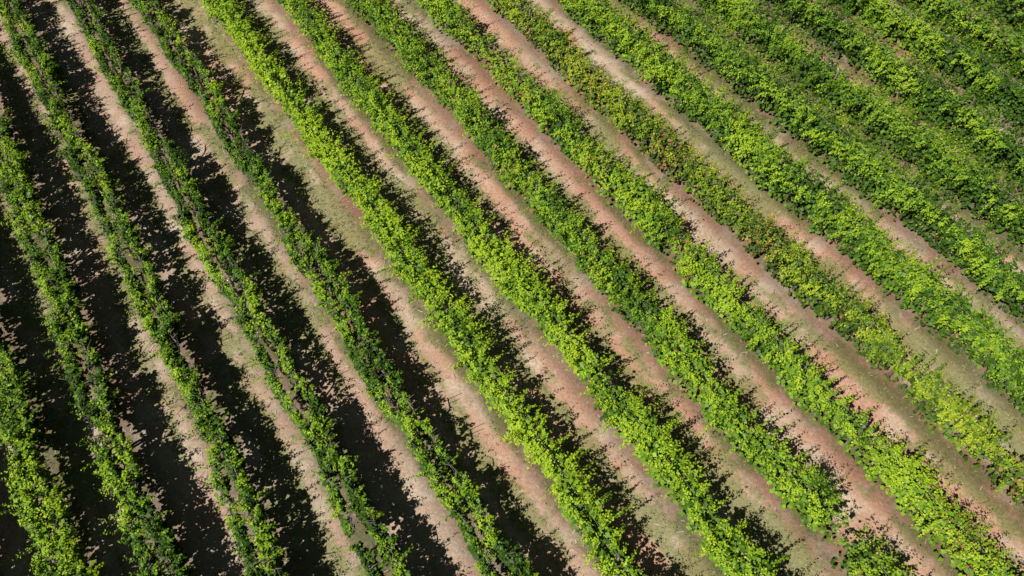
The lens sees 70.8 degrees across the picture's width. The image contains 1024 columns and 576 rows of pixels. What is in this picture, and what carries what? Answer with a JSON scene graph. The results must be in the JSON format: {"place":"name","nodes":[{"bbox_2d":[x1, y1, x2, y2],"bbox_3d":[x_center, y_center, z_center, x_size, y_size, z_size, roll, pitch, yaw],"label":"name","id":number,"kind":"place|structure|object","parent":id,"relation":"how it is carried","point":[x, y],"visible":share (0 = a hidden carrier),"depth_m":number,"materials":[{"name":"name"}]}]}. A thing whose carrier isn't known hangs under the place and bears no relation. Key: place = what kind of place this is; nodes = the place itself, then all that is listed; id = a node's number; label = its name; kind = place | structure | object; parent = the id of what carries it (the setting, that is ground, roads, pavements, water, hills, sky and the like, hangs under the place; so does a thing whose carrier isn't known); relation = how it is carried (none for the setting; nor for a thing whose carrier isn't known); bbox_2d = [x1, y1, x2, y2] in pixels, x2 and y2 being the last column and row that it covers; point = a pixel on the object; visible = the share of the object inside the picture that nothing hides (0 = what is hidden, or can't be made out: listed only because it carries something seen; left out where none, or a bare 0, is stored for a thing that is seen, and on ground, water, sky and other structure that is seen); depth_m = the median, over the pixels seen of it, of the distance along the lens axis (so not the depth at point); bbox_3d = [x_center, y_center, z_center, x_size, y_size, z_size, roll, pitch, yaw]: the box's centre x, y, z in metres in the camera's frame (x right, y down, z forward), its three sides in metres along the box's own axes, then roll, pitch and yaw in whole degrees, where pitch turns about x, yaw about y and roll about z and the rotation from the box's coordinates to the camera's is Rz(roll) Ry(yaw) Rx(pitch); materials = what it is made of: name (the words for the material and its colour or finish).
{"place":"outdoors","nodes":[
{"label":"outdoors","id":0,"kind":"place"},
{"bbox_2d":[0,0,1023,575],"bbox_3d":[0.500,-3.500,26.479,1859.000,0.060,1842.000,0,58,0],"label":"ground","id":1,"kind":"structure","parent":0,"point":[382,468],"depth_m":23.58,"materials":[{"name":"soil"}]},
{"bbox_2d":[0,315,106,575],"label":"vine row","id":2,"kind":"object","parent":1,"relation":"on","point":[32,476],"visible":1,"depth_m":19.40,"materials":[{"name":"green plant"}]},
{"bbox_2d":[0,107,193,575],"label":"vine row","id":3,"kind":"object","parent":1,"relation":"on","point":[58,283],"visible":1,"depth_m":21.28,"materials":[{"name":"green plant"}]},
{"bbox_2d":[0,0,289,575],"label":"vine row","id":4,"kind":"object","parent":1,"relation":"on","point":[209,424],"visible":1,"depth_m":22.51,"materials":[{"name":"green plant"}]},
{"bbox_2d":[64,0,423,575],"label":"vine row","id":5,"kind":"object","parent":1,"relation":"on","point":[324,447],"visible":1,"depth_m":22.45,"materials":[{"name":"green plant"}]},
{"bbox_2d":[128,0,538,575],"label":"vine row","id":6,"kind":"object","parent":1,"relation":"on","point":[250,164],"visible":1,"depth_m":22.11,"materials":[{"name":"green plant"}]},
{"bbox_2d":[198,0,647,575],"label":"vine row","id":7,"kind":"object","parent":1,"relation":"on","point":[602,538],"visible":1,"depth_m":22.31,"materials":[{"name":"green plant"}]},
{"bbox_2d":[274,0,808,575],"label":"vine row","id":8,"kind":"object","parent":1,"relation":"on","point":[722,544],"visible":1,"depth_m":22.28,"materials":[{"name":"green plant"}]},
{"bbox_2d":[344,0,918,575],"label":"vine row","id":9,"kind":"object","parent":1,"relation":"on","point":[668,340],"visible":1,"depth_m":22.39,"materials":[{"name":"green plant"}]},
{"bbox_2d":[415,0,1023,575],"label":"vine row","id":10,"kind":"object","parent":1,"relation":"on","point":[899,478],"visible":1,"depth_m":22.36,"materials":[{"name":"green plant"}]},
{"bbox_2d":[486,0,1023,512],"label":"vine row","id":11,"kind":"object","parent":1,"relation":"on","point":[880,344],"visible":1,"depth_m":23.46,"materials":[{"name":"green plant"}]},
{"bbox_2d":[557,0,1023,416],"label":"vine row","id":12,"kind":"object","parent":1,"relation":"on","point":[979,336],"visible":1,"depth_m":24.77,"materials":[{"name":"green plant"}]},
{"bbox_2d":[620,0,1023,316],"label":"vine row","id":13,"kind":"object","parent":1,"relation":"on","point":[873,169],"visible":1,"depth_m":25.97,"materials":[{"name":"green plant"}]},
{"bbox_2d":[694,0,1023,250],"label":"vine row","id":14,"kind":"object","parent":1,"relation":"on","point":[781,44],"visible":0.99,"depth_m":26.89,"materials":[{"name":"green plant"}]},
{"bbox_2d":[762,0,1023,192],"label":"vine row","id":15,"kind":"object","parent":1,"relation":"on","point":[841,26],"visible":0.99,"depth_m":27.84,"materials":[{"name":"green plant"}]},
{"bbox_2d":[828,0,1023,130],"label":"vine row","id":16,"kind":"object","parent":1,"relation":"on","point":[995,85],"visible":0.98,"depth_m":28.94,"materials":[{"name":"green plant"}]},
{"bbox_2d":[900,0,1023,78],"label":"vine row","id":17,"kind":"object","parent":1,"relation":"on","point":[985,29],"visible":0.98,"depth_m":29.69,"materials":[{"name":"green plant"}]},
{"bbox_2d":[967,0,1023,33],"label":"vine row","id":18,"kind":"object","parent":1,"relation":"on","point":[1019,4],"visible":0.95,"depth_m":30.81,"materials":[{"name":"green plant"}]}
]}

